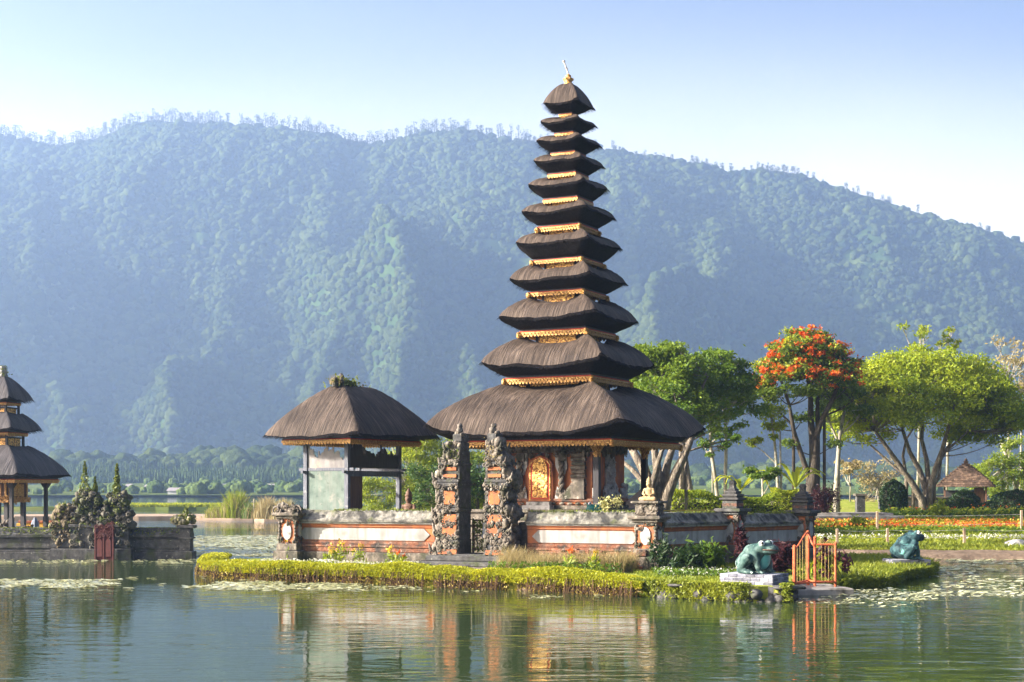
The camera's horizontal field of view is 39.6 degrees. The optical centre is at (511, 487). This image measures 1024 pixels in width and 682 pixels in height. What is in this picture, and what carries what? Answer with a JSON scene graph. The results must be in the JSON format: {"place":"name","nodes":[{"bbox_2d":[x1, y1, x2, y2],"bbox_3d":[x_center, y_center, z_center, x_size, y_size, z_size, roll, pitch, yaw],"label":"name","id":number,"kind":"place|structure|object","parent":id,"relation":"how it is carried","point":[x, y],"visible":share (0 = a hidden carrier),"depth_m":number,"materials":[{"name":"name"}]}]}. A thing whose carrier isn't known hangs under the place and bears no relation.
{"place":"outdoors","nodes":[
{"label":"outdoors","id":0,"kind":"place"},
{"bbox_2d":[1,506,254,509],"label":"reed spit ground","id":1,"kind":"structure","parent":0,"point":[132,508],"depth_m":205.37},
{"bbox_2d":[130,502,256,506],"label":"spit reeds","id":2,"kind":"object","parent":1,"relation":"on","point":[176,504],"visible":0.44,"depth_m":206.83,"materials":[{"name":"green plant"}]},
{"bbox_2d":[1,514,275,519],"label":"sand bank","id":3,"kind":"structure","parent":0,"point":[136,516],"depth_m":146.80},
{"bbox_2d":[201,503,219,517],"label":"reed clump","id":4,"kind":"object","parent":3,"relation":"on","point":[211,513],"visible":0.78,"depth_m":138.70,"materials":[{"name":"green plant"}]},
{"bbox_2d":[214,488,255,518],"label":"reed clump","id":5,"kind":"object","parent":3,"relation":"on","point":[229,509],"visible":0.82,"depth_m":137.78,"materials":[{"name":"green plant"}]},
{"bbox_2d":[235,502,256,520],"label":"reed clump","id":6,"kind":"object","parent":3,"relation":"on","point":[245,512],"visible":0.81,"depth_m":135.79,"materials":[{"name":"green plant"}]},
{"bbox_2d":[247,493,278,518],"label":"reed clump","id":7,"kind":"object","parent":3,"relation":"on","point":[262,509],"visible":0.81,"depth_m":134.74,"materials":[{"name":"beige plant"}]},
{"bbox_2d":[232,565,664,595],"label":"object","id":8,"kind":"structure","parent":0,"point":[523,585],"depth_m":45.16,"materials":[{"name":"plant"}]},
{"bbox_2d":[207,558,800,601],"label":"island ground","id":9,"kind":"structure","parent":0,"point":[763,589],"depth_m":45.30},
{"bbox_2d":[271,502,305,559],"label":"wall pillar","id":10,"kind":"structure","parent":9,"relation":"on","point":[287,517],"depth_m":53.37,"materials":[{"name":"stone"}]},
{"bbox_2d":[247,558,418,563],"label":"white ground flowers","id":11,"kind":"object","parent":9,"relation":"on","point":[338,561],"visible":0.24,"depth_m":50.66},
{"bbox_2d":[332,538,349,561],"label":"canna plant","id":12,"kind":"object","parent":9,"relation":"on","point":[341,557],"visible":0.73,"depth_m":51.49,"materials":[{"name":"yellow plant"}]},
{"bbox_2d":[262,373,439,509],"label":"pavilion","id":13,"kind":"structure","parent":9,"relation":"on","point":[352,419],"depth_m":55.81,"materials":[{"name":"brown wood"}]},
{"bbox_2d":[298,507,435,562],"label":"compound wall","id":14,"kind":"structure","parent":9,"relation":"on","point":[375,532],"depth_m":52.64,"materials":[{"name":"paint"}]},
{"bbox_2d":[402,488,415,509],"bbox_3d":[-4.516,0.767,61.959,1.112,1.484,0.732,0,0,20],"label":"statue","id":15,"kind":"object","parent":14,"relation":"on","point":[408,505],"visible":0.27,"depth_m":61.88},
{"bbox_2d":[194,552,651,596],"bbox_3d":[-4.796,2.870,48.325,21.278,0.865,3.880,0,0,40],"label":"clipped hedge","id":16,"kind":"object","parent":9,"relation":"on","point":[581,580],"visible":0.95,"depth_m":46.73,"materials":[{"name":"green plant"}]},
{"bbox_2d":[362,437,485,509],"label":"bamboo thicket","id":17,"kind":"object","parent":9,"relation":"on","point":[414,454],"visible":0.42,"depth_m":79.17,"materials":[{"name":"green plant"}]},
{"bbox_2d":[402,460,484,509],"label":"dark bush","id":18,"kind":"object","parent":9,"relation":"on","point":[477,479],"visible":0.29,"depth_m":76.62,"materials":[{"name":"green plant"}]},
{"bbox_2d":[428,423,471,554],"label":"gate tower","id":19,"kind":"structure","parent":9,"relation":"on","point":[452,509],"depth_m":51.07,"materials":[{"name":"stone"}]},
{"bbox_2d":[415,552,504,568],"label":"stone steps","id":20,"kind":"structure","parent":9,"relation":"on","point":[476,560],"depth_m":49.95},
{"bbox_2d":[471,512,484,552],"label":"lattice gate","id":21,"kind":"structure","parent":20,"relation":"on","point":[477,536],"depth_m":52.03,"materials":[{"name":"grey metal"}]},
{"bbox_2d":[482,423,524,556],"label":"gate tower","id":22,"kind":"structure","parent":9,"relation":"on","point":[502,509],"depth_m":50.40,"materials":[{"name":"stone"}]},
{"bbox_2d":[518,522,527,555],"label":"stone plinth","id":23,"kind":"structure","parent":9,"relation":"on","point":[524,536],"depth_m":51.14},
{"bbox_2d":[488,559,637,572],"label":"green undergrowth","id":24,"kind":"object","parent":9,"relation":"on","point":[584,565],"visible":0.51,"depth_m":47.23,"materials":[{"name":"green plant"}]},
{"bbox_2d":[423,60,705,552],"bbox_3d":[2.253,-7.033,56.998,9.054,20.286,9.062,0,0,28],"label":"tiered pagoda","id":25,"kind":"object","parent":9,"relation":"on","point":[572,427],"visible":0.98,"depth_m":55.49,"materials":[{"name":"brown wood"}]},
{"bbox_2d":[491,544,644,572],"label":"dry grass","id":26,"kind":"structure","parent":9,"relation":"on","point":[622,558],"depth_m":48.11,"materials":[{"name":"beige plant"}]},
{"bbox_2d":[526,508,642,555],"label":"compound wall","id":27,"kind":"structure","parent":9,"relation":"on","point":[608,530],"depth_m":49.76,"materials":[{"name":"paint"}]},
{"bbox_2d":[594,494,622,510],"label":"leafy plant","id":28,"kind":"object","parent":27,"relation":"on","point":[607,506],"visible":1,"depth_m":49.86,"materials":[{"name":"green plant"}]},
{"bbox_2d":[539,549,646,569],"bbox_3d":[2.658,2.559,49.481,4.211,0.877,0.438,0,0,21],"label":"brick footing","id":29,"kind":"object","parent":9,"relation":"on","point":[640,552],"visible":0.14,"depth_m":49.30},
{"bbox_2d":[627,499,670,569],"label":"wall pillar","id":30,"kind":"structure","parent":9,"relation":"on","point":[651,516],"depth_m":48.74,"materials":[{"name":"stone"}]},
{"bbox_2d":[639,477,656,500],"bbox_3d":[4.709,0.041,48.977,0.643,0.858,0.423,0,0,26],"label":"statue","id":31,"kind":"object","parent":30,"relation":"on","point":[648,492],"visible":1,"depth_m":48.91,"materials":[{"name":"stone"}]},
{"bbox_2d":[646,532,673,567],"bbox_3d":[4.994,2.264,47.535,1.146,1.579,0.728,0,0,33],"label":"leafy plant","id":32,"kind":"object","parent":9,"relation":"on","point":[662,552],"visible":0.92,"depth_m":47.48,"materials":[{"name":"green plant"}]},
{"bbox_2d":[624,373,741,509],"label":"old tree","id":33,"kind":"object","parent":9,"relation":"on","point":[664,480],"visible":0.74,"depth_m":66.02,"materials":[{"name":"green plant"}]},
{"bbox_2d":[669,534,708,568],"bbox_3d":[5.816,2.231,46.636,1.343,1.497,1.465,0,0,0],"label":"leafy plant","id":34,"kind":"object","parent":9,"relation":"on","point":[688,556],"visible":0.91,"depth_m":46.38,"materials":[{"name":"green plant"}]},
{"bbox_2d":[651,566,736,576],"bbox_3d":[6.106,2.711,45.599,3.090,0.320,2.899,0,0,0],"label":"border foliage","id":35,"kind":"object","parent":9,"relation":"on","point":[667,571],"visible":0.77,"depth_m":44.81,"materials":[{"name":"green plant"}]},
{"bbox_2d":[670,488,721,511],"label":"hedge","id":36,"kind":"object","parent":9,"relation":"on","point":[712,499],"visible":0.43,"depth_m":73.14,"materials":[{"name":"green plant"}]},
{"bbox_2d":[663,510,730,566],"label":"compound wall","id":37,"kind":"structure","parent":9,"relation":"on","point":[701,525],"depth_m":51.02,"materials":[{"name":"stone"}]},
{"bbox_2d":[685,536,733,569],"bbox_3d":[6.483,2.292,46.433,1.249,1.486,1.394,0,0,33],"label":"leafy plant","id":38,"kind":"object","parent":9,"relation":"on","point":[714,554],"visible":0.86,"depth_m":46.34,"materials":[{"name":"green plant"}]},
{"bbox_2d":[628,577,794,601],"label":"embankment weeds","id":39,"kind":"object","parent":9,"relation":"on","point":[652,584],"visible":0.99,"depth_m":41.19,"materials":[{"name":"green plant"}]},
{"bbox_2d":[627,580,805,601],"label":"stone embankment","id":40,"kind":"structure","parent":9,"relation":"on","point":[755,594],"depth_m":40.55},
{"bbox_2d":[720,571,788,584],"bbox_3d":[7.140,2.799,41.900,1.664,0.562,1.264,0,0,32],"label":"brick pedestal","id":41,"kind":"object","parent":40,"relation":"on","point":[767,578],"visible":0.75,"depth_m":41.36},
{"bbox_2d":[735,540,779,573],"bbox_3d":[7.263,2.028,41.854,1.303,0.979,1.365,0,0,38],"label":"frog statue","id":42,"kind":"object","parent":41,"relation":"on","point":[752,558],"visible":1,"depth_m":41.51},
{"bbox_2d":[714,480,751,563],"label":"stone pillar","id":43,"kind":"structure","parent":9,"relation":"on","point":[733,510],"depth_m":52.29,"materials":[{"name":"stone"}]},
{"bbox_2d":[733,516,750,558],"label":"dark leaf plant","id":44,"kind":"object","parent":9,"relation":"on","point":[741,541],"visible":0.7,"depth_m":48.46,"materials":[{"name":"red plant"}]},
{"bbox_2d":[743,492,782,512],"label":"hedge","id":45,"kind":"object","parent":9,"relation":"on","point":[764,499],"visible":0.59,"depth_m":74.12,"materials":[{"name":"green plant"}]},
{"bbox_2d":[744,510,801,558],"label":"compound wall","id":46,"kind":"structure","parent":9,"relation":"on","point":[772,526],"depth_m":54.52,"materials":[{"name":"stone"}]},
{"bbox_2d":[755,538,799,573],"bbox_3d":[8.621,2.361,46.342,1.627,1.466,1.618,0,0,0],"label":"dark leaf plant","id":47,"kind":"object","parent":9,"relation":"on","point":[782,559],"visible":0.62,"depth_m":46.11,"materials":[{"name":"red plant"}]},
{"bbox_2d":[784,484,820,559],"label":"stone pillar","id":48,"kind":"structure","parent":9,"relation":"on","point":[805,513],"depth_m":55.69,"materials":[{"name":"stone"}]},
{"bbox_2d":[797,583,853,595],"bbox_3d":[9.320,3.450,44.304,1.750,0.800,2.600,0,0,-8],"label":"concrete landing","id":49,"kind":"object","parent":9,"relation":"on","point":[821,589],"visible":0.2,"depth_m":43.07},
{"bbox_2d":[793,530,836,586],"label":"metal gate","id":50,"kind":"structure","parent":49,"relation":"on","point":[808,540],"depth_m":43.96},
{"bbox_2d":[0,497,1023,681],"bbox_3d":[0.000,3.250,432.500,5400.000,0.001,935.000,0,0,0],"label":"lake water","id":51,"kind":"structure","parent":0,"point":[146,628],"depth_m":32.16,"materials":[{"name":"green liquid"}]},
{"bbox_2d":[170,506,196,558],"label":"end pillar","id":52,"kind":"structure","parent":51,"relation":"in","point":[183,520],"depth_m":64.60,"materials":[{"name":"stone"}]},
{"bbox_2d":[0,534,1023,606],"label":"lily pads","id":53,"kind":"object","parent":51,"relation":"on","point":[60,583],"visible":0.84,"depth_m":48.00,"materials":[{"name":"plant"}]},
{"bbox_2d":[0,138,1023,496],"bbox_3d":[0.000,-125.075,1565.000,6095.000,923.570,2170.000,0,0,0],"label":"mountain","id":54,"kind":"structure","parent":0,"point":[496,248],"depth_m":1869.10,"materials":[{"name":"plant"}]},
{"bbox_2d":[56,457,483,482],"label":"plantation","id":55,"kind":"object","parent":54,"relation":"on","point":[104,472],"visible":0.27,"depth_m":795.97,"materials":[{"name":"plant"}]},
{"bbox_2d":[0,118,1023,479],"bbox_3d":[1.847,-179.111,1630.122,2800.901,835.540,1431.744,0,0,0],"label":"mountain forest","id":56,"kind":"object","parent":54,"relation":"on","point":[428,242],"visible":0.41,"depth_m":1921.48,"materials":[{"name":"plant"}]},
{"bbox_2d":[0,108,1023,242],"bbox_3d":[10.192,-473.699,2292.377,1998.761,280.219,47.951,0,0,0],"label":"crest trees","id":57,"kind":"object","parent":54,"relation":"on","point":[198,119],"visible":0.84,"depth_m":2289.70,"materials":[{"name":"green plant"}]},
{"bbox_2d":[0,0,1023,241],"label":"sky","id":58,"kind":"structure","parent":0,"point":[913,102],"materials":[{"name":"blue"}]},
{"bbox_2d":[28,481,1021,494],"bbox_3d":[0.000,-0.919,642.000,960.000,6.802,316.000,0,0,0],"label":"fields","id":59,"kind":"structure","parent":0,"point":[845,490],"depth_m":569.06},
{"bbox_2d":[28,474,1021,495],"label":"shore trees","id":60,"kind":"object","parent":59,"relation":"on","point":[203,486],"visible":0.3,"depth_m":542.07,"materials":[{"name":"plant"}]},
{"bbox_2d":[395,499,1023,549],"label":"shore lawn","id":61,"kind":"structure","parent":0,"point":[848,506],"depth_m":102.27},
{"bbox_2d":[629,338,734,502],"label":"leafy tree","id":62,"kind":"object","parent":61,"relation":"on","point":[671,360],"visible":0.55,"depth_m":82.96,"materials":[{"name":"green plant"}]},
{"bbox_2d":[673,344,777,495],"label":"twin stem tree","id":63,"kind":"object","parent":61,"relation":"on","point":[741,382],"visible":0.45,"depth_m":87.05,"materials":[{"name":"green plant"}]},
{"bbox_2d":[713,470,769,493],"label":"banana plant","id":64,"kind":"object","parent":61,"relation":"on","point":[746,483],"visible":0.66,"depth_m":86.04,"materials":[{"name":"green plant"}]},
{"bbox_2d":[742,464,781,495],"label":"young tree","id":65,"kind":"object","parent":61,"relation":"on","point":[771,473],"visible":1,"depth_m":79.62,"materials":[{"name":"green plant"}]},
{"bbox_2d":[738,401,790,488],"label":"slender tree","id":66,"kind":"object","parent":61,"relation":"on","point":[772,425],"visible":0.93,"depth_m":89.92,"materials":[{"name":"green plant"}]},
{"bbox_2d":[770,487,799,511],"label":"hedge","id":67,"kind":"object","parent":61,"relation":"on","point":[787,496],"visible":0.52,"depth_m":79.23,"materials":[{"name":"green plant"}]},
{"bbox_2d":[763,463,825,488],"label":"banana plant","id":68,"kind":"object","parent":61,"relation":"on","point":[797,478],"visible":0.87,"depth_m":87.80,"materials":[{"name":"green plant"}]},
{"bbox_2d":[749,324,866,509],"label":"flame tree","id":69,"kind":"object","parent":61,"relation":"on","point":[820,359],"visible":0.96,"depth_m":91.92,"materials":[{"name":"green plant"}]},
{"bbox_2d":[806,481,842,512],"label":"dark leaf plant","id":70,"kind":"object","parent":61,"relation":"on","point":[826,499],"visible":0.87,"depth_m":89.83,"materials":[{"name":"purple plant"}]},
{"bbox_2d":[800,379,879,511],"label":"pale stem tree","id":71,"kind":"object","parent":61,"relation":"on","point":[864,410],"visible":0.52,"depth_m":95.87,"materials":[{"name":"green plant"}]},
{"bbox_2d":[834,458,863,501],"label":"thin tree","id":72,"kind":"object","parent":61,"relation":"on","point":[851,466],"visible":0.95,"depth_m":117.87,"materials":[{"name":"beige plant"}]},
{"bbox_2d":[853,494,866,511],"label":"stone post","id":73,"kind":"object","parent":61,"relation":"on","point":[859,502],"visible":0.78,"depth_m":96.72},
{"bbox_2d":[853,456,899,501],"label":"dry bush","id":74,"kind":"object","parent":61,"relation":"on","point":[876,485],"visible":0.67,"depth_m":117.80,"materials":[{"name":"beige plant"}]},
{"bbox_2d":[878,479,907,512],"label":"clipped shrub","id":75,"kind":"object","parent":61,"relation":"on","point":[891,494],"visible":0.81,"depth_m":96.45,"materials":[{"name":"green plant"}]},
{"bbox_2d":[896,320,933,486],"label":"thin tree","id":76,"kind":"object","parent":61,"relation":"on","point":[921,334],"visible":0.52,"depth_m":121.91,"materials":[{"name":"green plant"}]},
{"bbox_2d":[814,525,1023,533],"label":"flower bed","id":77,"kind":"object","parent":61,"relation":"on","point":[933,529],"visible":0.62,"depth_m":75.99,"materials":[{"name":"green plant"}]},
{"bbox_2d":[814,520,1023,528],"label":"flower bed","id":78,"kind":"object","parent":61,"relation":"on","point":[887,524],"visible":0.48,"depth_m":79.81,"materials":[{"name":"orange plant"}]},
{"bbox_2d":[814,517,1023,523],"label":"flower bed","id":79,"kind":"object","parent":61,"relation":"on","point":[928,520],"visible":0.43,"depth_m":84.37,"materials":[{"name":"orange plant"}]},
{"bbox_2d":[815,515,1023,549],"bbox_3d":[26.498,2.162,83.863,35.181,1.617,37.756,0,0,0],"label":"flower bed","id":80,"kind":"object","parent":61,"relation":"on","point":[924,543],"depth_m":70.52,"materials":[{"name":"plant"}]},
{"bbox_2d":[815,532,1023,540],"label":"flower bed","id":81,"kind":"object","parent":61,"relation":"on","point":[932,534],"visible":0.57,"depth_m":72.20,"materials":[{"name":"green plant"}]},
{"bbox_2d":[822,340,1023,509],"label":"broad tree","id":82,"kind":"object","parent":61,"relation":"on","point":[966,395],"visible":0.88,"depth_m":97.72,"materials":[{"name":"green plant"}]},
{"bbox_2d":[836,528,1023,542],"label":"wire fence","id":83,"kind":"object","parent":61,"relation":"on","point":[964,536],"visible":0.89,"depth_m":69.83,"materials":[{"name":"wood"}]},
{"bbox_2d":[926,498,948,519],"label":"leafy plant","id":84,"kind":"object","parent":61,"relation":"on","point":[938,509],"visible":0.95,"depth_m":87.76,"materials":[{"name":"green plant"}]},
{"bbox_2d":[934,326,962,489],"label":"thin tree","id":85,"kind":"object","parent":61,"relation":"on","point":[938,344],"visible":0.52,"depth_m":123.89,"materials":[{"name":"green plant"}]},
{"bbox_2d":[876,510,1023,533],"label":"wire fence","id":86,"kind":"object","parent":61,"relation":"on","point":[1021,514],"visible":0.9,"depth_m":77.68,"materials":[{"name":"wood"}]},
{"bbox_2d":[882,504,1023,517],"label":"flower bed","id":87,"kind":"object","parent":61,"relation":"on","point":[987,511],"visible":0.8,"depth_m":90.53,"materials":[{"name":"green plant"}]},
{"bbox_2d":[948,489,981,510],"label":"clipped shrub","id":88,"kind":"object","parent":61,"relation":"on","point":[963,498],"visible":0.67,"depth_m":95.33,"materials":[{"name":"green plant"}]},
{"bbox_2d":[936,458,995,502],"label":"garden hut","id":89,"kind":"object","parent":61,"relation":"on","point":[965,474],"visible":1,"depth_m":104.83,"materials":[{"name":"tile"}]},
{"bbox_2d":[973,500,1004,514],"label":"shrub","id":90,"kind":"object","parent":61,"relation":"on","point":[991,504],"visible":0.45,"depth_m":94.48,"materials":[{"name":"green plant"}]},
{"bbox_2d":[963,434,1023,497],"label":"light tree","id":91,"kind":"object","parent":61,"relation":"on","point":[1008,465],"visible":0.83,"depth_m":110.86,"materials":[{"name":"green plant"}]},
{"bbox_2d":[985,334,1023,490],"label":"thin tree","id":92,"kind":"object","parent":61,"relation":"on","point":[1005,358],"visible":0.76,"depth_m":120.93,"materials":[{"name":"beige plant"}]},
{"bbox_2d":[990,489,1023,511],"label":"clipped shrub","id":93,"kind":"object","parent":61,"relation":"on","point":[1013,498],"visible":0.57,"depth_m":97.10,"materials":[{"name":"green plant"}]},
{"bbox_2d":[1001,355,1023,489],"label":"thin tree","id":94,"kind":"object","parent":61,"relation":"on","point":[1020,383],"visible":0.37,"depth_m":122.92,"materials":[{"name":"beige plant"}]},
{"bbox_2d":[632,561,790,582],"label":"island grass","id":95,"kind":"structure","parent":0,"point":[650,573],"depth_m":44.14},
{"bbox_2d":[815,512,903,520],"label":"garden path","id":96,"kind":"structure","parent":0,"point":[839,515],"depth_m":89.50,"materials":[{"name":"stone"}]},
{"bbox_2d":[786,551,933,578],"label":"spit grass","id":97,"kind":"structure","parent":0,"point":[866,564],"depth_m":51.05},
{"bbox_2d":[796,561,939,588],"bbox_3d":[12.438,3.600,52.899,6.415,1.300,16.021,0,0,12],"label":"spit ground","id":98,"kind":"structure","parent":0,"point":[855,585],"depth_m":45.81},
{"bbox_2d":[812,537,830,579],"bbox_3d":[9.935,2.369,45.467,0.557,1.604,0.729,0,0,-29],"label":"dark leaf plant","id":99,"kind":"object","parent":98,"relation":"on","point":[824,551],"visible":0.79,"depth_m":45.32,"materials":[{"name":"purple plant"}]},
{"bbox_2d":[804,551,839,577],"bbox_3d":[9.844,2.542,45.637,1.350,1.267,0.768,0,0,35],"label":"leafy plant","id":100,"kind":"object","parent":98,"relation":"on","point":[831,564],"visible":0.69,"depth_m":45.39,"materials":[{"name":"green plant"}]},
{"bbox_2d":[833,549,853,573],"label":"dark leaf plant","id":101,"kind":"object","parent":98,"relation":"on","point":[845,564],"visible":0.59,"depth_m":46.47,"materials":[{"name":"purple plant"}]},
{"bbox_2d":[882,558,930,564],"bbox_3d":[14.692,2.949,53.000,1.464,0.582,1.124,0,0,-5],"label":"brick pedestal","id":102,"kind":"object","parent":98,"relation":"on","point":[897,560],"visible":0.38,"depth_m":52.49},
{"bbox_2d":[890,530,925,559],"bbox_3d":[14.793,2.120,53.038,1.303,1.074,1.365,0,0,-14],"label":"frog statue","id":103,"kind":"object","parent":102,"relation":"on","point":[905,545],"visible":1,"depth_m":52.70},
{"bbox_2d":[827,548,1023,559],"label":"earth bank ground","id":104,"kind":"structure","parent":0,"point":[978,554],"depth_m":65.01,"materials":[{"name":"soil"}]},
{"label":"temple islet ground","id":105,"kind":"structure","parent":0,"visible":0},
{"bbox_2d":[0,527,52,558],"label":"stone wall","id":106,"kind":"structure","parent":105,"relation":"on","point":[26,543],"depth_m":64.76,"materials":[{"name":"stone"}]},
{"bbox_2d":[0,365,70,527],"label":"pagoda","id":107,"kind":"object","parent":105,"relation":"on","point":[22,466],"visible":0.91,"depth_m":69.86,"materials":[{"name":"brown wood"}]},
{"bbox_2d":[48,501,77,559],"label":"mossy gate tower","id":108,"kind":"structure","parent":105,"relation":"on","point":[61,517],"depth_m":64.31,"materials":[{"name":"stone"}]},
{"bbox_2d":[60,461,105,559],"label":"mossy gate tower","id":109,"kind":"structure","parent":105,"relation":"on","point":[87,511],"depth_m":64.26,"materials":[{"name":"stone"}]},
{"bbox_2d":[94,522,114,559],"bbox_3d":[-18.334,2.531,63.991,0.923,2.039,0.118,0,0,0],"label":"red door","id":110,"kind":"structure","parent":109,"relation":"attached to","point":[103,542],"depth_m":63.97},
{"bbox_2d":[98,463,136,559],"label":"mossy gate tower","id":111,"kind":"structure","parent":105,"relation":"on","point":[117,511],"depth_m":64.27,"materials":[{"name":"stone"}]},
{"bbox_2d":[130,527,193,558],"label":"stone wall","id":112,"kind":"structure","parent":105,"relation":"on","point":[154,542],"depth_m":64.76,"materials":[{"name":"stone"}]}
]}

